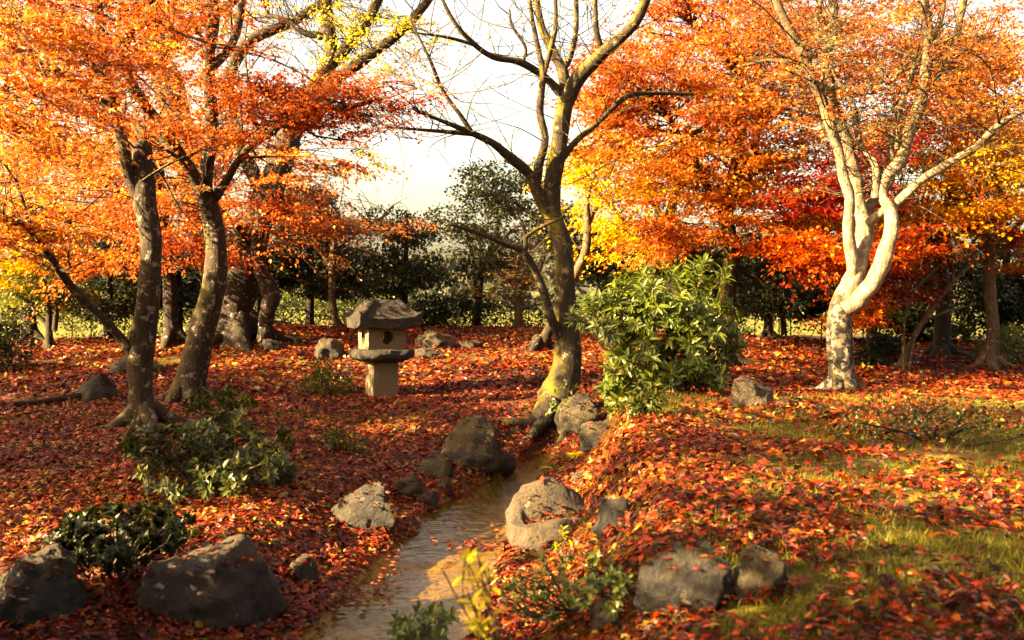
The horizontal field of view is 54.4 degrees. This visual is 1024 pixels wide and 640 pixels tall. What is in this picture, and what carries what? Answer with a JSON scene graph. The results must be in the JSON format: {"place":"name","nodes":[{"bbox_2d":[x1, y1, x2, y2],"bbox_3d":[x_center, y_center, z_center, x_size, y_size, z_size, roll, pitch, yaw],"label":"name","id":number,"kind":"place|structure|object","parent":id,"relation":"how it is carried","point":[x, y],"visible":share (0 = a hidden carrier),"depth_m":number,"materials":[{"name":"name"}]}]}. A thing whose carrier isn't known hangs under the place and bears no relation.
{"place":"outdoors","nodes":[
{"label":"outdoors","id":0,"kind":"place"},
{"bbox_2d":[0,307,1023,639],"bbox_3d":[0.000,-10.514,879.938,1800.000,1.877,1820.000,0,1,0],"label":"ground","id":1,"kind":"structure","parent":0,"point":[420,557],"depth_m":7.85,"materials":[{"name":"red plant"}]},
{"bbox_2d":[0,308,42,372],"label":"shrub","id":2,"kind":"object","parent":1,"relation":"on","point":[6,348],"visible":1,"depth_m":19.68,"materials":[{"name":"green plant"}]},
{"bbox_2d":[0,543,88,629],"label":"boulder","id":3,"kind":"object","parent":1,"relation":"on","point":[43,596],"visible":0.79,"depth_m":5.58,"materials":[{"name":"grey stone"}]},
{"bbox_2d":[14,379,81,406],"bbox_3d":[-6.948,1.092,14.926,0.956,0.385,0.158,-1,1,-38],"label":"fallen log","id":4,"kind":"object","parent":1,"relation":"on","point":[64,396],"visible":0.88,"depth_m":14.93,"materials":[{"name":"brown wood"}]},
{"bbox_2d":[0,135,109,337],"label":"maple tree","id":5,"kind":"object","parent":1,"relation":"on","point":[41,217],"visible":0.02,"depth_m":29.75,"materials":[{"name":"orange plant"}]},
{"bbox_2d":[0,241,112,347],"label":"tree","id":6,"kind":"object","parent":1,"relation":"on","point":[49,323],"visible":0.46,"depth_m":23.98,"materials":[{"name":"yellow plant"}]},
{"bbox_2d":[0,97,121,341],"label":"maple tree","id":7,"kind":"object","parent":1,"relation":"on","point":[26,270],"visible":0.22,"depth_m":23.18,"materials":[{"name":"orange plant"}]},
{"bbox_2d":[0,289,162,338],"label":"hedge","id":8,"kind":"object","parent":1,"relation":"on","point":[122,327],"visible":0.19,"depth_m":28.22,"materials":[{"name":"green plant"}]},
{"bbox_2d":[75,373,118,401],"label":"boulder","id":9,"kind":"object","parent":1,"relation":"on","point":[95,388],"visible":0.6,"depth_m":15.20,"materials":[{"name":"grey stone"}]},
{"bbox_2d":[39,499,201,579],"bbox_3d":[-2.579,1.420,6.443,1.017,0.612,1.797,0,1,-12],"label":"shrub","id":10,"kind":"object","parent":1,"relation":"on","point":[79,535],"visible":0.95,"depth_m":6.04,"materials":[{"name":"green plant"}]},
{"bbox_2d":[69,229,176,337],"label":"evergreen tree","id":11,"kind":"object","parent":1,"relation":"on","point":[110,305],"visible":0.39,"depth_m":26.25,"materials":[{"name":"green plant"}]},
{"bbox_2d":[109,356,164,373],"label":"boulder","id":12,"kind":"object","parent":1,"relation":"on","point":[117,366],"visible":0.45,"depth_m":17.84,"materials":[{"name":"grey stone"}]},
{"bbox_2d":[0,0,295,429],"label":"maple tree","id":13,"kind":"object","parent":1,"relation":"on","point":[36,49],"visible":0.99,"depth_m":11.24,"materials":[{"name":"orange plant"}]},
{"bbox_2d":[0,36,307,349],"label":"maple tree","id":14,"kind":"object","parent":1,"relation":"on","point":[173,331],"visible":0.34,"depth_m":21.00,"materials":[{"name":"orange plant"}]},
{"bbox_2d":[122,231,201,329],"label":"evergreen tree","id":15,"kind":"object","parent":1,"relation":"on","point":[188,292],"visible":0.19,"depth_m":27.56,"materials":[{"name":"green plant"}]},
{"bbox_2d":[114,383,300,503],"bbox_3d":[-2.792,1.128,9.096,1.630,0.975,2.632,0,1,-17],"label":"camellia bush","id":16,"kind":"object","parent":1,"relation":"on","point":[223,470],"visible":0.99,"depth_m":8.69,"materials":[{"name":"green plant"}]},
{"bbox_2d":[121,0,295,333],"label":"mossy tree","id":17,"kind":"object","parent":1,"relation":"on","point":[276,322],"visible":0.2,"depth_m":24.68,"materials":[{"name":"orange plant"}]},
{"bbox_2d":[131,534,288,633],"bbox_3d":[-1.865,1.672,6.061,0.774,0.755,0.829,1,1,37],"label":"boulder","id":18,"kind":"object","parent":1,"relation":"on","point":[224,596],"visible":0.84,"depth_m":5.80,"materials":[{"name":"grey stone"}]},
{"bbox_2d":[1,0,455,405],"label":"maple tree","id":19,"kind":"object","parent":1,"relation":"on","point":[302,101],"visible":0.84,"depth_m":14.35,"materials":[{"name":"orange plant"}]},
{"bbox_2d":[225,225,317,312],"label":"evergreen tree","id":20,"kind":"object","parent":1,"relation":"on","point":[259,298],"visible":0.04,"depth_m":27.29,"materials":[{"name":"green plant"}]},
{"bbox_2d":[262,339,285,350],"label":"boulder","id":21,"kind":"object","parent":1,"relation":"on","point":[273,345],"visible":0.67,"depth_m":21.01,"materials":[{"name":"grey stone"}]},
{"bbox_2d":[183,290,394,330],"bbox_3d":[-6.763,-0.076,30.548,6.875,1.882,2.441,0,1,-12],"label":"hedge","id":22,"kind":"object","parent":1,"relation":"on","point":[290,305],"visible":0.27,"depth_m":30.46,"materials":[{"name":"green plant"}]},
{"bbox_2d":[286,554,316,586],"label":"boulder","id":23,"kind":"object","parent":1,"relation":"on","point":[309,570],"visible":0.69,"depth_m":6.84,"materials":[{"name":"grey stone"}]},
{"bbox_2d":[156,0,476,353],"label":"gnarled tree","id":24,"kind":"object","parent":1,"relation":"on","point":[242,324],"visible":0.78,"depth_m":21.88,"materials":[{"name":"orange plant"}]},
{"bbox_2d":[293,356,355,394],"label":"shrub","id":25,"kind":"object","parent":1,"relation":"on","point":[324,378],"visible":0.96,"depth_m":15.86,"materials":[{"name":"green plant"}]},
{"bbox_2d":[265,186,388,324],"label":"evergreen tree","id":26,"kind":"object","parent":1,"relation":"on","point":[301,266],"visible":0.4,"depth_m":26.45,"materials":[{"name":"green plant"}]},
{"bbox_2d":[314,338,345,359],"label":"boulder","id":27,"kind":"object","parent":1,"relation":"on","point":[332,348],"visible":0.71,"depth_m":19.70,"materials":[{"name":"grey stone"}]},
{"bbox_2d":[229,151,450,326],"bbox_3d":[-3.923,-1.979,24.152,4.782,4.874,7.058,-1,1,-37],"label":"maple tree","id":28,"kind":"object","parent":1,"relation":"on","point":[331,260],"visible":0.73,"depth_m":24.16,"materials":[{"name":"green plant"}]},
{"bbox_2d":[320,426,366,453],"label":"shrub","id":29,"kind":"object","parent":1,"relation":"on","point":[336,439],"visible":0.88,"depth_m":10.97,"materials":[{"name":"green plant"}]},
{"bbox_2d":[330,482,395,533],"bbox_3d":[-1.273,1.655,8.425,0.509,0.562,0.435,0,1,-20],"label":"boulder","id":30,"kind":"object","parent":1,"relation":"on","point":[363,512],"visible":0.78,"depth_m":8.33,"materials":[{"name":"grey stone"}]},
{"bbox_2d":[343,299,421,396],"bbox_3d":[-2.065,0.488,15.815,1.013,1.657,1.014,0,1,-24],"label":"stone lantern","id":31,"kind":"object","parent":1,"relation":"on","point":[372,321],"visible":0.88,"depth_m":15.56,"materials":[{"name":"stone"}]},
{"bbox_2d":[344,204,463,328],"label":"evergreen tree","id":32,"kind":"object","parent":1,"relation":"on","point":[404,276],"visible":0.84,"depth_m":24.41,"materials":[{"name":"green plant"}]},
{"bbox_2d":[394,473,427,499],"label":"boulder","id":33,"kind":"object","parent":1,"relation":"on","point":[415,487],"visible":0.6,"depth_m":9.81,"materials":[{"name":"grey stone"}]},
{"bbox_2d":[386,599,460,639],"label":"shrub","id":34,"kind":"object","parent":1,"relation":"on","point":[409,628],"visible":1,"depth_m":4.52,"materials":[{"name":"green plant"}]},
{"bbox_2d":[416,490,437,511],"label":"boulder","id":35,"kind":"object","parent":1,"relation":"on","point":[433,501],"visible":0.69,"depth_m":9.62,"materials":[{"name":"grey stone"}]},
{"bbox_2d":[415,347,444,357],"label":"boulder","id":36,"kind":"object","parent":1,"relation":"on","point":[431,352],"visible":0.81,"depth_m":19.83,"materials":[{"name":"grey stone"}]},
{"bbox_2d":[417,450,454,478],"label":"boulder","id":37,"kind":"object","parent":1,"relation":"on","point":[439,468],"visible":0.64,"depth_m":10.55,"materials":[{"name":"grey stone"}]},
{"bbox_2d":[414,330,457,348],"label":"boulder","id":38,"kind":"object","parent":1,"relation":"on","point":[428,339],"visible":0.68,"depth_m":21.34,"materials":[{"name":"grey stone"}]},
{"bbox_2d":[435,478,451,494],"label":"boulder","id":39,"kind":"object","parent":1,"relation":"on","point":[444,484],"visible":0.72,"depth_m":10.17,"materials":[{"name":"grey stone"}]},
{"bbox_2d":[408,287,497,326],"bbox_3d":[-1.619,-0.238,26.469,2.516,1.271,1.519,0,1,0],"label":"shrub","id":40,"kind":"object","parent":1,"relation":"on","point":[432,316],"visible":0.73,"depth_m":26.26,"materials":[{"name":"green plant"}]},
{"bbox_2d":[429,547,510,639],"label":"leafy shoot","id":41,"kind":"object","parent":1,"relation":"on","point":[478,628],"visible":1,"depth_m":3.39,"materials":[{"name":"yellow plant"}]},
{"bbox_2d":[459,340,482,349],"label":"boulder","id":42,"kind":"object","parent":1,"relation":"on","point":[469,343],"visible":0.66,"depth_m":21.46,"materials":[{"name":"grey stone"}]},
{"bbox_2d":[440,414,502,474],"bbox_3d":[-0.529,1.514,11.573,0.849,0.841,0.554,0,1,0],"label":"boulder","id":43,"kind":"object","parent":1,"relation":"on","point":[485,454],"visible":0.68,"depth_m":11.42,"materials":[{"name":"grey stone"}]},
{"bbox_2d":[422,160,570,326],"bbox_3d":[-0.400,-1.905,26.851,4.101,4.975,3.709,0,1,0],"label":"evergreen tree","id":44,"kind":"object","parent":1,"relation":"on","point":[493,208],"visible":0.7,"depth_m":26.42,"materials":[{"name":"green plant"}]},
{"bbox_2d":[499,451,516,478],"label":"boulder","id":45,"kind":"object","parent":1,"relation":"on","point":[508,466],"visible":0.55,"depth_m":11.83,"materials":[{"name":"grey stone"}]},
{"bbox_2d":[0,247,1020,310],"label":"distant woods","id":46,"kind":"object","parent":1,"relation":"on","point":[584,289],"visible":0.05,"depth_m":108.13,"materials":[{"name":"green plant"}]},
{"bbox_2d":[0,322,1023,639],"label":"fallen leaves","id":47,"kind":"object","parent":1,"relation":"on","point":[228,510],"visible":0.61,"depth_m":8.31,"materials":[{"name":"red plant"}]},
{"bbox_2d":[427,181,605,326],"bbox_3d":[0.368,-1.624,25.990,5.177,4.633,4.653,0,1,-32],"label":"bare tree","id":48,"kind":"object","parent":1,"relation":"on","point":[514,280],"visible":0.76,"depth_m":25.88,"materials":[{"name":"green plant"}]},
{"bbox_2d":[315,0,726,446],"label":"mossy tree","id":49,"kind":"object","parent":1,"relation":"on","point":[567,358],"visible":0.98,"depth_m":13.90,"materials":[{"name":"brown plant"}]},
{"bbox_2d":[505,476,585,551],"bbox_3d":[0.306,1.576,7.922,0.704,0.644,0.632,0,1,-11],"label":"boulder","id":50,"kind":"object","parent":1,"relation":"on","point":[520,533],"visible":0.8,"depth_m":7.89,"materials":[{"name":"grey stone"}]},
{"bbox_2d":[539,464,565,469],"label":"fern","id":51,"kind":"object","parent":1,"relation":"on","point":[553,465],"visible":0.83,"depth_m":11.53,"materials":[{"name":"green plant"}]},
{"bbox_2d":[537,525,575,560],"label":"leafy shoot","id":52,"kind":"object","parent":1,"relation":"on","point":[562,533],"visible":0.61,"depth_m":6.79,"materials":[{"name":"yellow plant"}]},
{"bbox_2d":[408,288,710,330],"bbox_3d":[1.558,-0.190,30.190,10.049,1.672,2.368,0,1,0],"label":"hedge","id":53,"kind":"object","parent":1,"relation":"on","point":[540,314],"visible":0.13,"depth_m":30.21,"materials":[{"name":"green plant"}]},
{"bbox_2d":[543,452,579,460],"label":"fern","id":54,"kind":"object","parent":1,"relation":"on","point":[570,455],"visible":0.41,"depth_m":11.74,"materials":[{"name":"yellow plant"}]},
{"bbox_2d":[545,381,579,415],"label":"ivy plant","id":55,"kind":"object","parent":1,"relation":"on","point":[552,402],"visible":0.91,"depth_m":13.00,"materials":[{"name":"green plant"}]},
{"bbox_2d":[497,549,639,624],"bbox_3d":[0.284,1.350,4.994,0.729,0.556,1.110,0,1,0],"label":"shrub","id":56,"kind":"object","parent":1,"relation":"on","point":[572,602],"visible":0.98,"depth_m":4.79,"materials":[{"name":"green plant"}]},
{"bbox_2d":[554,392,598,434],"bbox_3d":[0.925,1.426,13.608,0.689,0.899,0.582,0,1,0],"label":"boulder","id":57,"kind":"object","parent":1,"relation":"on","point":[569,417],"visible":0.65,"depth_m":13.44,"materials":[{"name":"grey stone"}]},
{"bbox_2d":[571,470,584,484],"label":"boulder","id":58,"kind":"object","parent":1,"relation":"on","point":[573,476],"visible":0.41,"depth_m":9.49,"materials":[{"name":"beige stone"}]},
{"bbox_2d":[512,143,645,351],"bbox_3d":[1.330,-1.588,20.838,2.939,5.058,2.315,0,1,16],"label":"slender tree","id":59,"kind":"object","parent":1,"relation":"on","point":[541,341],"visible":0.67,"depth_m":20.92,"materials":[{"name":"brown plant"}]},
{"bbox_2d":[521,199,671,320],"bbox_3d":[2.180,-1.427,28.371,4.570,4.359,4.149,0,1,20],"label":"evergreen tree","id":60,"kind":"object","parent":1,"relation":"on","point":[604,275],"visible":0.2,"depth_m":27.90,"materials":[{"name":"green plant"}]},
{"bbox_2d":[578,419,615,451],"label":"boulder","id":61,"kind":"object","parent":1,"relation":"on","point":[588,438],"visible":0.57,"depth_m":10.71,"materials":[{"name":"grey stone"}]},
{"bbox_2d":[592,599,626,633],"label":"boulder","id":62,"kind":"object","parent":1,"relation":"on","point":[601,618],"visible":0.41,"depth_m":4.70,"materials":[{"name":"grey stone"}]},
{"bbox_2d":[591,498,628,538],"bbox_3d":[0.629,1.264,6.251,0.263,0.303,0.204,0,1,0],"label":"boulder","id":63,"kind":"object","parent":1,"relation":"on","point":[608,513],"visible":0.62,"depth_m":6.19,"materials":[{"name":"grey stone"}]},
{"bbox_2d":[522,93,727,332],"bbox_3d":[2.948,-2.131,22.625,5.960,5.680,8.350,0,1,0],"label":"maple tree","id":64,"kind":"object","parent":1,"relation":"on","point":[595,198],"visible":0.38,"depth_m":21.81,"materials":[{"name":"orange plant"}]},
{"bbox_2d":[600,380,668,421],"bbox_3d":[1.173,0.800,9.598,0.661,0.478,0.710,0,1,0],"label":"shrub","id":65,"kind":"object","parent":1,"relation":"on","point":[643,404],"visible":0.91,"depth_m":9.54,"materials":[{"name":"green plant"}]},
{"bbox_2d":[563,252,749,411],"bbox_3d":[1.839,0.120,12.090,2.495,1.861,2.366,0,1,0],"label":"green bush","id":66,"kind":"object","parent":1,"relation":"on","point":[690,321],"visible":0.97,"depth_m":11.56,"materials":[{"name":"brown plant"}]},
{"bbox_2d":[621,226,721,319],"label":"evergreen tree","id":67,"kind":"object","parent":1,"relation":"on","point":[676,263],"visible":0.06,"depth_m":26.21,"materials":[{"name":"green plant"}]},
{"bbox_2d":[633,540,731,617],"bbox_3d":[0.773,1.219,4.530,0.449,0.413,0.299,0,1,0],"label":"boulder","id":68,"kind":"object","parent":1,"relation":"on","point":[661,586],"visible":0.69,"depth_m":4.45,"materials":[{"name":"grey stone"}]},
{"bbox_2d":[533,0,870,369],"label":"maple tree","id":69,"kind":"object","parent":1,"relation":"on","point":[729,193],"visible":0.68,"depth_m":18.85,"materials":[{"name":"orange plant"}]},
{"bbox_2d":[729,376,773,409],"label":"boulder","id":70,"kind":"object","parent":1,"relation":"on","point":[744,394],"visible":0.59,"depth_m":10.03,"materials":[{"name":"grey stone"}]},
{"bbox_2d":[730,544,787,601],"bbox_3d":[1.121,1.217,4.543,0.263,0.379,0.184,0,1,0],"label":"boulder","id":71,"kind":"object","parent":1,"relation":"on","point":[772,573],"visible":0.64,"depth_m":4.49,"materials":[{"name":"grey stone"}]},
{"bbox_2d":[700,230,836,340],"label":"evergreen tree","id":72,"kind":"object","parent":1,"relation":"on","point":[754,297],"visible":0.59,"depth_m":24.84,"materials":[{"name":"green plant"}]},
{"bbox_2d":[524,386,1023,639],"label":"grass","id":73,"kind":"structure","parent":1,"relation":"on","point":[1004,544],"depth_m":5.31,"materials":[{"name":"plant"}]},
{"bbox_2d":[775,400,792,409],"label":"boulder","id":74,"kind":"object","parent":1,"relation":"on","point":[784,403],"visible":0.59,"depth_m":9.97,"materials":[{"name":"grey stone"}]},
{"bbox_2d":[660,0,1023,389],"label":"white barked tree","id":75,"kind":"object","parent":1,"relation":"on","point":[856,290],"visible":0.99,"depth_m":14.19,"materials":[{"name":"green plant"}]},
{"bbox_2d":[776,203,928,331],"bbox_3d":[9.244,-1.368,26.966,4.519,4.493,3.722,0,1,0],"label":"evergreen tree","id":76,"kind":"object","parent":1,"relation":"on","point":[821,309],"visible":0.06,"depth_m":26.07,"materials":[{"name":"green plant"}]},
{"bbox_2d":[688,245,1023,339],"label":"hedge","id":77,"kind":"object","parent":1,"relation":"on","point":[821,333],"visible":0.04,"depth_m":28.36,"materials":[{"name":"green plant"}]},
{"bbox_2d":[728,97,996,353],"bbox_3d":[6.976,-1.750,19.424,4.399,5.738,8.100,1,1,34],"label":"red maple tree","id":78,"kind":"object","parent":1,"relation":"on","point":[827,253],"visible":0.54,"depth_m":18.12,"materials":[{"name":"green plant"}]},
{"bbox_2d":[854,331,908,366],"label":"shrub","id":79,"kind":"object","parent":1,"relation":"on","point":[892,345],"visible":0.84,"depth_m":20.83,"materials":[{"name":"green plant"}]},
{"bbox_2d":[750,0,1023,356],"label":"maple tree","id":80,"kind":"object","parent":1,"relation":"on","point":[941,344],"visible":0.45,"depth_m":19.81,"materials":[{"name":"orange plant"}]},
{"bbox_2d":[818,384,1023,450],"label":"shrub","id":81,"kind":"object","parent":1,"relation":"on","point":[950,433],"visible":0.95,"depth_m":8.27,"materials":[{"name":"green plant"}]},
{"bbox_2d":[863,236,982,342],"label":"evergreen tree","id":82,"kind":"object","parent":1,"relation":"on","point":[926,333],"visible":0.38,"depth_m":25.52,"materials":[{"name":"green plant"}]},
{"bbox_2d":[880,201,1022,371],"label":"bare sapling","id":83,"kind":"object","parent":1,"relation":"on","point":[907,350],"visible":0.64,"depth_m":20.28,"materials":[{"name":"beige plant"}]},
{"bbox_2d":[935,95,1023,370],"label":"maple tree","id":84,"kind":"object","parent":1,"relation":"on","point":[991,356],"visible":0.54,"depth_m":20.57,"materials":[{"name":"orange plant"}]},
{"bbox_2d":[945,223,1023,275],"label":"red maple tree","id":85,"kind":"object","parent":1,"relation":"on","point":[1005,269],"visible":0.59,"depth_m":20.97,"materials":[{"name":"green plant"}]},
{"bbox_2d":[947,228,1023,343],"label":"evergreen tree","id":86,"kind":"object","parent":1,"relation":"on","point":[1010,296],"visible":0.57,"depth_m":25.17,"materials":[{"name":"green plant"}]},
{"bbox_2d":[969,322,1023,364],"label":"shrub","id":87,"kind":"object","parent":1,"relation":"on","point":[1009,343],"visible":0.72,"depth_m":20.76,"materials":[{"name":"green plant"}]},
{"bbox_2d":[0,0,1023,306],"label":"sky","id":88,"kind":"structure","parent":0,"point":[426,168],"materials":[{"name":"white"}]}
]}

